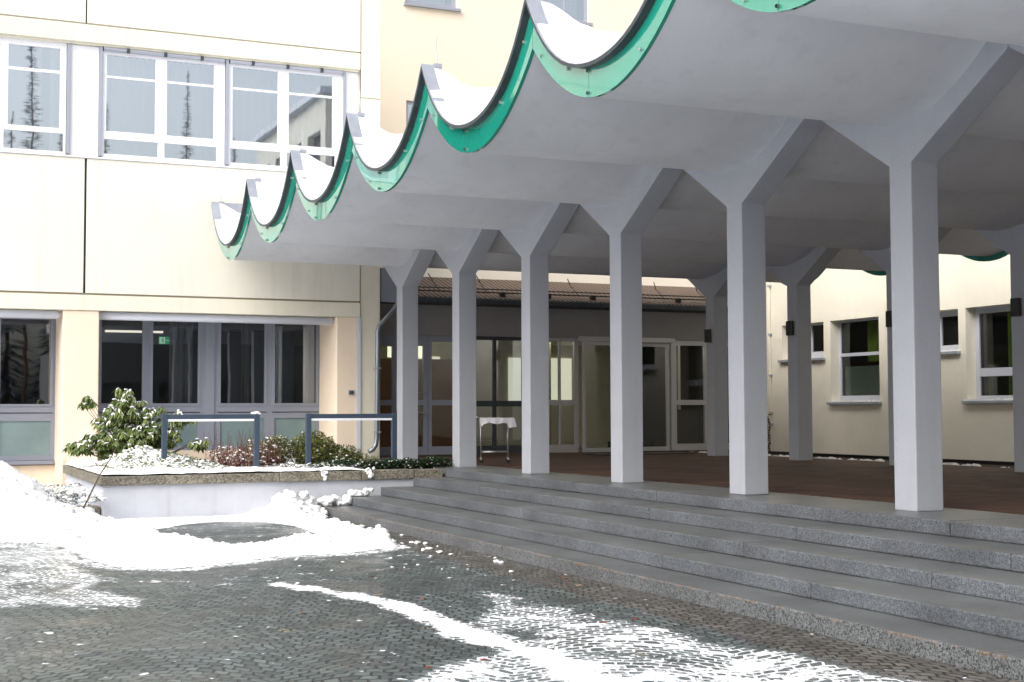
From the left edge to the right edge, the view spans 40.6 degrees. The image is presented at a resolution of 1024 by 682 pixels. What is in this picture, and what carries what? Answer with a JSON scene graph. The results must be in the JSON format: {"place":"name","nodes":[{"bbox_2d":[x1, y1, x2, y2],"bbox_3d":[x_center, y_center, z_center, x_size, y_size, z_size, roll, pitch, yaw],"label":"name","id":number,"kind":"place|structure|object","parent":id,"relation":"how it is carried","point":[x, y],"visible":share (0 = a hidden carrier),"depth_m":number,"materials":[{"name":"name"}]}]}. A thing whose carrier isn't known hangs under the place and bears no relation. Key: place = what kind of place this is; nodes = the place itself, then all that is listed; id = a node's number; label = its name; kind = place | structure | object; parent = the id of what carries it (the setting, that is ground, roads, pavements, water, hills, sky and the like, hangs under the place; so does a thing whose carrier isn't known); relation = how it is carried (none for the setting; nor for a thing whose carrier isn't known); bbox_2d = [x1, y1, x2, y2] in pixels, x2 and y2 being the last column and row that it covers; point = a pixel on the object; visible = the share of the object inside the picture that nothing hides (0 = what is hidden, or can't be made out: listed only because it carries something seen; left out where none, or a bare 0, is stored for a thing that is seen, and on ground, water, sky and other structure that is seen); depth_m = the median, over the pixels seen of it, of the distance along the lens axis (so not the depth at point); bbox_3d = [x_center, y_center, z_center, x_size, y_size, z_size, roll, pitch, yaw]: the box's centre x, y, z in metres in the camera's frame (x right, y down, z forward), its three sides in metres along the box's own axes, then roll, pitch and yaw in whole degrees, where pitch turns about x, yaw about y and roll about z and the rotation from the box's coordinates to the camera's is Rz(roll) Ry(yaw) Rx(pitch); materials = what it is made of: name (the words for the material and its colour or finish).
{"place":"outdoors","nodes":[
{"label":"outdoors","id":0,"kind":"place"},
{"bbox_2d":[0,0,379,499],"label":"office building","id":1,"kind":"structure","parent":0,"point":[135,135],"depth_m":28.24,"materials":[{"name":"beige paint"}]},
{"bbox_2d":[0,318,55,460],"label":"window","id":2,"kind":"structure","parent":1,"relation":"in","point":[26,432],"depth_m":27.83,"materials":[{"name":"grey glass"}]},
{"bbox_2d":[0,37,66,153],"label":"window","id":3,"kind":"structure","parent":1,"relation":"in","point":[32,72],"depth_m":27.03,"materials":[{"name":"white"}]},
{"bbox_2d":[102,51,224,164],"bbox_3d":[-7.055,-4.675,28.070,2.450,2.180,0.060,1,-3,-24],"label":"window","id":4,"kind":"structure","parent":1,"relation":"in","point":[155,108],"depth_m":28.04,"materials":[{"name":"white"}]},
{"bbox_2d":[159,337,168,343],"bbox_3d":[-7.514,-0.011,30.102,0.335,0.160,0.044,1,-3,-24],"label":"exit sign","id":5,"kind":"object","parent":1,"relation":"attached to","point":[163,340],"visible":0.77,"depth_m":30.07,"materials":[{"name":"green plastic"}]},
{"bbox_2d":[98,320,318,449],"bbox_3d":[-6.434,0.944,29.355,4.860,2.800,0.060,1,-3,-24],"label":"window","id":6,"kind":"structure","parent":1,"relation":"in","point":[289,421],"depth_m":29.52,"materials":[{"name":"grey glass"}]},
{"bbox_2d":[228,64,342,169],"bbox_3d":[-4.746,-4.631,29.103,2.460,2.180,0.060,1,-3,-24],"label":"window","id":7,"kind":"structure","parent":1,"relation":"in","point":[270,109],"depth_m":29.03,"materials":[{"name":"white"}]},
{"bbox_2d":[348,390,353,394],"bbox_3d":[-3.399,1.090,29.252,0.120,0.100,0.034,1,-3,-24],"label":"intercom","id":8,"kind":"object","parent":1,"relation":"attached to","point":[350,392],"visible":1,"depth_m":29.24,"materials":[{"name":"metal"}]},
{"bbox_2d":[367,287,396,453],"bbox_3d":[-2.725,0.617,29.465,0.752,3.549,0.200,1,-3,-24],"label":"downpipe","id":9,"kind":"object","parent":1,"relation":"attached to","point":[377,368],"visible":0.92,"depth_m":29.33,"materials":[{"name":"metal"}]},
{"bbox_2d":[0,516,1022,681],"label":"courtyard","id":10,"kind":"structure","parent":0,"point":[67,615],"depth_m":10.98,"materials":[{"name":"grey stone"}]},
{"bbox_2d":[0,461,396,567],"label":"snow bank","id":11,"kind":"structure","parent":10,"relation":"on","point":[141,543],"depth_m":18.50,"materials":[{"name":"white snow"}]},
{"bbox_2d":[42,480,106,505],"bbox_3d":[-7.507,2.564,23.298,0.826,0.274,4.498,1,-3,-24],"label":"creeping plant","id":12,"kind":"object","parent":11,"relation":"on","point":[72,492],"visible":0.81,"depth_m":22.69,"materials":[{"name":"green plant"}]},
{"bbox_2d":[76,505,99,514],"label":"stone block","id":13,"kind":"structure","parent":11,"relation":"on","point":[96,508],"depth_m":21.88,"materials":[{"name":"beige stone"}]},
{"bbox_2d":[83,448,115,507],"bbox_3d":[-6.423,2.138,21.534,0.536,0.929,0.029,2,-4,-40],"label":"bare stem","id":14,"kind":"object","parent":11,"relation":"on","point":[97,479],"visible":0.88,"depth_m":21.50,"materials":[{"name":"brown plant"}]},
{"bbox_2d":[0,476,395,549],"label":"snow chunks","id":15,"kind":"object","parent":11,"relation":"on","point":[282,499],"visible":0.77,"depth_m":20.36,"materials":[{"name":"white snow"}]},
{"bbox_2d":[276,517,513,583],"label":"snow crumbs","id":16,"kind":"object","parent":10,"relation":"on","point":[427,548],"visible":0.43,"depth_m":16.99,"materials":[{"name":"white snow"}]},
{"bbox_2d":[380,266,728,457],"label":"entrance hall","id":17,"kind":"structure","parent":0,"point":[674,372],"depth_m":33.21,"materials":[{"name":"beige"}]},
{"bbox_2d":[380,334,396,455],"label":"window","id":18,"kind":"structure","parent":17,"relation":"in","point":[385,339],"depth_m":30.26,"materials":[{"name":"grey metal"}]},
{"bbox_2d":[387,346,390,356],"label":"far window","id":19,"kind":"structure","parent":17,"relation":"in","point":[388,347],"depth_m":32.86,"materials":[{"name":"yellow"}]},
{"bbox_2d":[418,346,421,357],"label":"far window","id":20,"kind":"structure","parent":17,"relation":"in","point":[419,347],"depth_m":33.17,"materials":[{"name":"yellow"}]},
{"bbox_2d":[418,335,427,454],"bbox_3d":[-2.145,1.183,30.401,0.660,2.640,0.216,1,-3,-24],"label":"door","id":21,"kind":"structure","parent":17,"relation":"in","point":[422,339],"depth_m":30.54,"materials":[{"name":"grey metal"}]},
{"bbox_2d":[428,335,451,454],"bbox_3d":[-1.507,1.199,30.766,0.785,2.640,0.070,1,-3,-24],"label":"door","id":22,"kind":"structure","parent":17,"relation":"in","point":[432,450],"depth_m":30.63,"materials":[{"name":"grey metal"}]},
{"bbox_2d":[476,336,521,453],"bbox_3d":[-0.416,1.220,31.254,1.595,2.640,0.070,1,-3,-24],"label":"window","id":23,"kind":"structure","parent":17,"relation":"in","point":[494,403],"depth_m":31.25,"materials":[{"name":"metal"}]},
{"bbox_2d":[508,358,520,400],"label":"far window","id":24,"kind":"structure","parent":17,"relation":"in","point":[514,364],"depth_m":36.57,"materials":[{"name":"beige glass"}]},
{"bbox_2d":[551,358,571,399],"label":"far window","id":25,"kind":"structure","parent":17,"relation":"in","point":[566,364],"depth_m":37.16,"materials":[{"name":"beige glass"}]},
{"bbox_2d":[549,338,578,452],"bbox_3d":[0.921,1.245,31.852,1.325,2.640,0.070,1,-3,-24],"label":"window","id":26,"kind":"structure","parent":17,"relation":"in","point":[574,447],"depth_m":31.99,"materials":[{"name":"silver metal"}]},
{"bbox_2d":[582,342,610,451],"bbox_3d":[2.186,1.303,32.285,1.200,2.560,0.070,1,-3,-24],"label":"sliding door","id":27,"kind":"structure","parent":17,"relation":"in","point":[584,449],"depth_m":32.05,"materials":[{"name":"silver metal"}]},
{"bbox_2d":[642,343,669,450],"bbox_3d":[3.216,1.331,32.921,1.200,2.560,0.070,1,-3,-24],"label":"sliding door","id":28,"kind":"structure","parent":17,"relation":"in","point":[667,367],"depth_m":33.10,"materials":[{"name":"silver metal"}]},
{"bbox_2d":[669,340,728,450],"bbox_3d":[4.702,1.318,33.544,1.980,2.640,0.070,1,-3,-24],"label":"window","id":29,"kind":"structure","parent":17,"relation":"in","point":[674,402],"depth_m":33.21,"materials":[{"name":"silver metal"}]},
{"bbox_2d":[383,451,1023,514],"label":"terrace floor","id":30,"kind":"structure","parent":0,"point":[992,489],"depth_m":21.31,"materials":[{"name":"brown brick"}]},
{"bbox_2d":[476,416,510,463],"bbox_3d":[-0.393,1.893,26.643,0.712,0.910,0.488,0,-3,-2],"label":"trolley","id":31,"kind":"object","parent":30,"relation":"on","point":[507,459],"visible":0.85,"depth_m":26.42,"materials":[{"name":"silver metal"}]},
{"bbox_2d":[480,417,516,427],"bbox_3d":[-0.271,1.570,26.648,0.712,0.195,0.582,0,-3,-2],"label":"tablecloth","id":32,"kind":"object","parent":31,"relation":"on","point":[510,422],"visible":1,"depth_m":26.39,"materials":[{"name":"white fabric"}]},
{"bbox_2d":[688,266,727,455],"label":"column","id":33,"kind":"structure","parent":30,"relation":"on","point":[713,289],"depth_m":30.37,"materials":[{"name":"paint"}]},
{"bbox_2d":[211,0,1023,284],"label":"canopy","id":34,"kind":"object","parent":33,"relation":"on","point":[718,85],"visible":0.89,"depth_m":16.38,"materials":[{"name":"white concrete"}]},
{"bbox_2d":[215,0,622,243],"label":"roof snow","id":35,"kind":"structure","parent":34,"relation":"on","point":[574,41],"depth_m":16.94,"materials":[{"name":"white snow"}]},
{"bbox_2d":[704,329,710,342],"bbox_3d":[4.314,-0.112,30.453,0.099,0.290,0.160,1,-3,-24],"label":"wall lamp","id":36,"kind":"object","parent":33,"relation":"attached to","point":[707,335],"visible":1,"depth_m":30.39,"materials":[{"name":"black plastic"}]},
{"bbox_2d":[766,247,840,460],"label":"column","id":37,"kind":"structure","parent":30,"relation":"on","point":[798,278],"depth_m":27.57,"materials":[{"name":"paint"}]},
{"bbox_2d":[786,321,793,335],"bbox_3d":[5.561,-0.254,27.673,0.099,0.290,0.160,1,-3,-24],"label":"wall lamp","id":38,"kind":"object","parent":37,"relation":"attached to","point":[789,328],"visible":1,"depth_m":27.61,"materials":[{"name":"black plastic"}]},
{"bbox_2d":[690,451,1009,467],"bbox_3d":[7.170,2.389,27.448,0.574,0.144,16.413,1,-3,-24],"label":"snow fringe","id":39,"kind":"object","parent":30,"relation":"on","point":[949,463],"visible":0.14,"depth_m":27.38,"materials":[{"name":"white snow"}]},
{"bbox_2d":[859,227,952,465],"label":"column","id":40,"kind":"structure","parent":30,"relation":"on","point":[881,259],"depth_m":24.98,"materials":[{"name":"paint"}]},
{"bbox_2d":[885,311,891,326],"bbox_3d":[6.808,-0.397,24.892,0.099,0.290,0.160,1,-3,-24],"label":"wall lamp","id":41,"kind":"object","parent":40,"relation":"attached to","point":[888,315],"visible":0.72,"depth_m":24.86,"materials":[{"name":"black plastic"}]},
{"bbox_2d":[973,223,1023,472],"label":"column","id":42,"kind":"structure","parent":30,"relation":"on","point":[1010,241],"depth_m":22.14,"materials":[{"name":"paint"}]},
{"bbox_2d":[1010,298,1020,316],"bbox_3d":[8.055,-0.539,22.111,0.099,0.290,0.160,1,-3,-24],"label":"wall lamp","id":43,"kind":"object","parent":42,"relation":"attached to","point":[1015,307],"visible":1,"depth_m":22.06,"materials":[{"name":"black plastic"}]},
{"bbox_2d":[770,454,1014,467],"bbox_3d":[11.787,2.603,21.607,4.150,0.720,50.000,1,-3,-24],"label":"gravel strip","id":44,"kind":"object","parent":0,"point":[982,465],"depth_m":30.58,"materials":[{"name":"stone"}]},
{"bbox_2d":[766,254,1013,465],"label":"cream building","id":45,"kind":"structure","parent":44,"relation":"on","point":[849,362],"depth_m":33.16,"materials":[{"name":"beige paint"}]},
{"bbox_2d":[766,282,772,450],"bbox_3d":[6.881,-0.948,37.205,0.089,7.805,0.232,1,-3,-24],"label":"lightning cable","id":46,"kind":"object","parent":45,"relation":"attached to","point":[770,375],"visible":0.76,"depth_m":37.07,"materials":[{"name":"metal"}]},
{"bbox_2d":[811,323,823,357],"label":"window","id":47,"kind":"structure","parent":45,"relation":"in","point":[821,353],"depth_m":35.88,"materials":[{"name":"grey"}]},
{"bbox_2d":[839,317,879,400],"bbox_3d":[8.656,0.472,34.011,0.050,2.030,1.870,1,-3,-24],"label":"window","id":48,"kind":"structure","parent":45,"relation":"in","point":[862,397],"depth_m":34.50,"materials":[{"name":"grey"}]},
{"bbox_2d":[940,310,958,349],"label":"window","id":49,"kind":"structure","parent":45,"relation":"in","point":[953,312],"depth_m":31.37,"materials":[{"name":"grey"}]},
{"bbox_2d":[975,305,1012,398],"bbox_3d":[10.638,0.246,29.590,0.050,2.030,1.970,1,-3,-24],"label":"window","id":50,"kind":"structure","parent":45,"relation":"in","point":[981,372],"depth_m":30.31,"materials":[{"name":"grey"}]},
{"label":"ground","id":51,"kind":"structure","parent":0,"visible":0},
{"bbox_2d":[63,465,443,518],"bbox_3d":[-4.921,2.685,25.520,5.950,0.752,5.804,1,-3,-24],"label":"planter","id":52,"kind":"object","parent":51,"relation":"on","point":[171,495],"visible":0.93,"depth_m":22.54,"materials":[{"name":"concrete"}]},
{"bbox_2d":[61,387,209,459],"bbox_3d":[-6.664,1.520,24.474,2.493,1.408,1.290,1,-3,-24],"label":"rhododendron","id":53,"kind":"object","parent":52,"relation":"in","point":[132,426],"visible":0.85,"depth_m":24.22,"materials":[{"name":"green plant"}]},
{"bbox_2d":[161,411,260,473],"bbox_3d":[-5.117,1.749,23.617,1.695,1.092,0.166,1,-3,-24],"label":"railing","id":54,"kind":"object","parent":52,"relation":"on","point":[252,416],"visible":0.81,"depth_m":23.65,"materials":[{"name":"blue metal"}]},
{"bbox_2d":[66,447,364,474],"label":"planter snow","id":55,"kind":"structure","parent":52,"relation":"on","point":[156,469],"depth_m":23.08,"materials":[{"name":"white snow"}]},
{"bbox_2d":[93,445,224,470],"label":"snow tufts","id":56,"kind":"object","parent":55,"relation":"on","point":[154,460],"visible":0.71,"depth_m":23.18,"materials":[{"name":"white snow"}]},
{"bbox_2d":[95,443,227,470],"bbox_3d":[-5.992,1.978,23.614,2.098,0.458,2.078,1,-3,-24],"label":"ground cover","id":57,"kind":"object","parent":55,"relation":"on","point":[169,453],"visible":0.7,"depth_m":23.24,"materials":[{"name":"green plant"}]},
{"bbox_2d":[270,463,318,467],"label":"grass clump","id":58,"kind":"object","parent":55,"relation":"on","point":[286,465],"visible":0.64,"depth_m":23.82,"materials":[{"name":"green plant"}]},
{"bbox_2d":[203,427,283,472],"bbox_3d":[-4.752,1.916,24.437,1.388,0.850,1.037,1,-3,-24],"label":"heather shrub","id":59,"kind":"object","parent":52,"relation":"on","point":[226,458],"visible":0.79,"depth_m":24.31,"materials":[{"name":"pink plant"}]},
{"bbox_2d":[242,433,294,471],"bbox_3d":[-4.369,2.022,25.050,1.109,0.695,0.749,-2,-3,34],"label":"box shrub","id":60,"kind":"object","parent":52,"relation":"on","point":[287,450],"visible":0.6,"depth_m":24.85,"materials":[{"name":"green plant"}]},
{"bbox_2d":[286,430,378,465],"bbox_3d":[-3.331,1.998,25.364,1.751,0.768,1.070,0,-3,0],"label":"evergreen shrub","id":61,"kind":"object","parent":52,"relation":"on","point":[327,451],"visible":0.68,"depth_m":25.23,"materials":[{"name":"green plant"}]},
{"bbox_2d":[320,467,375,480],"bbox_3d":[-2.764,2.241,23.330,0.972,0.229,0.098,1,-3,-24],"label":"snow overhang","id":62,"kind":"object","parent":52,"relation":"on","point":[368,470],"visible":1,"depth_m":23.44,"materials":[{"name":"white snow"}]},
{"bbox_2d":[305,413,396,465],"bbox_3d":[-2.854,1.813,24.634,1.680,1.052,0.090,1,-3,-24],"label":"railing","id":63,"kind":"object","parent":52,"relation":"on","point":[310,417],"visible":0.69,"depth_m":24.58,"materials":[{"name":"blue metal"}]},
{"bbox_2d":[309,455,452,470],"bbox_3d":[-2.351,2.190,24.540,2.775,0.298,0.914,1,-3,-24],"label":"dark ground shrub","id":64,"kind":"object","parent":52,"relation":"on","point":[410,463],"visible":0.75,"depth_m":24.44,"materials":[{"name":"green plant"}]},
{"bbox_2d":[380,0,643,133],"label":"peach building","id":65,"kind":"structure","parent":51,"relation":"on","point":[475,40],"depth_m":43.55,"materials":[{"name":"beige paint"}]},
{"bbox_2d":[406,101,412,124],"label":"window","id":66,"kind":"structure","parent":65,"relation":"in","point":[408,103],"depth_m":42.92,"materials":[{"name":"grey"}]},
{"bbox_2d":[405,0,455,7],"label":"window","id":67,"kind":"structure","parent":65,"relation":"in","point":[445,3],"depth_m":43.50,"materials":[{"name":"grey"}]},
{"bbox_2d":[549,0,587,21],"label":"window","id":68,"kind":"structure","parent":65,"relation":"in","point":[576,9],"depth_m":45.48,"materials":[{"name":"grey"}]},
{"bbox_2d":[321,468,1023,681],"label":"granite steps","id":69,"kind":"structure","parent":51,"relation":"on","point":[945,585],"depth_m":13.32,"materials":[{"name":"grey stone"}]},
{"bbox_2d":[316,494,351,506],"bbox_3d":[-2.916,2.657,22.999,0.759,0.214,0.353,2,-3,-34],"label":"snow pile","id":70,"kind":"object","parent":69,"relation":"on","point":[332,499],"visible":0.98,"depth_m":22.92,"materials":[{"name":"white snow"}]},
{"bbox_2d":[347,488,373,496],"bbox_3d":[-2.537,2.543,23.244,0.456,0.159,0.222,1,-3,-19],"label":"snow pile","id":71,"kind":"object","parent":69,"relation":"on","point":[363,492],"visible":1,"depth_m":23.19,"materials":[{"name":"white snow"}]},
{"bbox_2d":[500,202,578,473],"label":"column","id":72,"kind":"structure","parent":69,"relation":"on","point":[533,246],"depth_m":22.15,"materials":[{"name":"paint"}]},
{"bbox_2d":[580,167,683,482],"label":"column","id":73,"kind":"structure","parent":69,"relation":"on","point":[624,223],"depth_m":19.38,"materials":[{"name":"paint"}]},
{"bbox_2d":[684,117,825,494],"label":"column","id":74,"kind":"structure","parent":69,"relation":"on","point":[743,194],"depth_m":16.62,"materials":[{"name":"paint"}]},
{"bbox_2d":[821,41,1023,511],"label":"column","id":75,"kind":"structure","parent":69,"relation":"on","point":[911,152],"depth_m":13.86,"materials":[{"name":"paint"}]},
{"bbox_2d":[1009,45,1023,53],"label":"column","id":76,"kind":"structure","parent":69,"relation":"on","point":[1020,49],"depth_m":12.57,"materials":[{"name":"paint"}]},
{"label":"terrace base","id":77,"kind":"structure","parent":0,"visible":0},
{"bbox_2d":[366,457,504,476],"bbox_3d":[-1.830,2.477,27.070,1.050,0.202,6.125,1,-3,-24],"label":"terrace edge","id":78,"kind":"object","parent":77,"relation":"on","point":[451,467],"visible":0.21,"depth_m":24.61,"materials":[{"name":"stone"}]},
{"bbox_2d":[384,249,435,460],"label":"column","id":79,"kind":"structure","parent":78,"relation":"on","point":[407,276],"depth_m":27.67,"materials":[{"name":"paint"}]},
{"bbox_2d":[436,229,498,466],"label":"column","id":80,"kind":"structure","parent":78,"relation":"on","point":[464,262],"depth_m":24.91,"materials":[{"name":"paint"}]}
]}

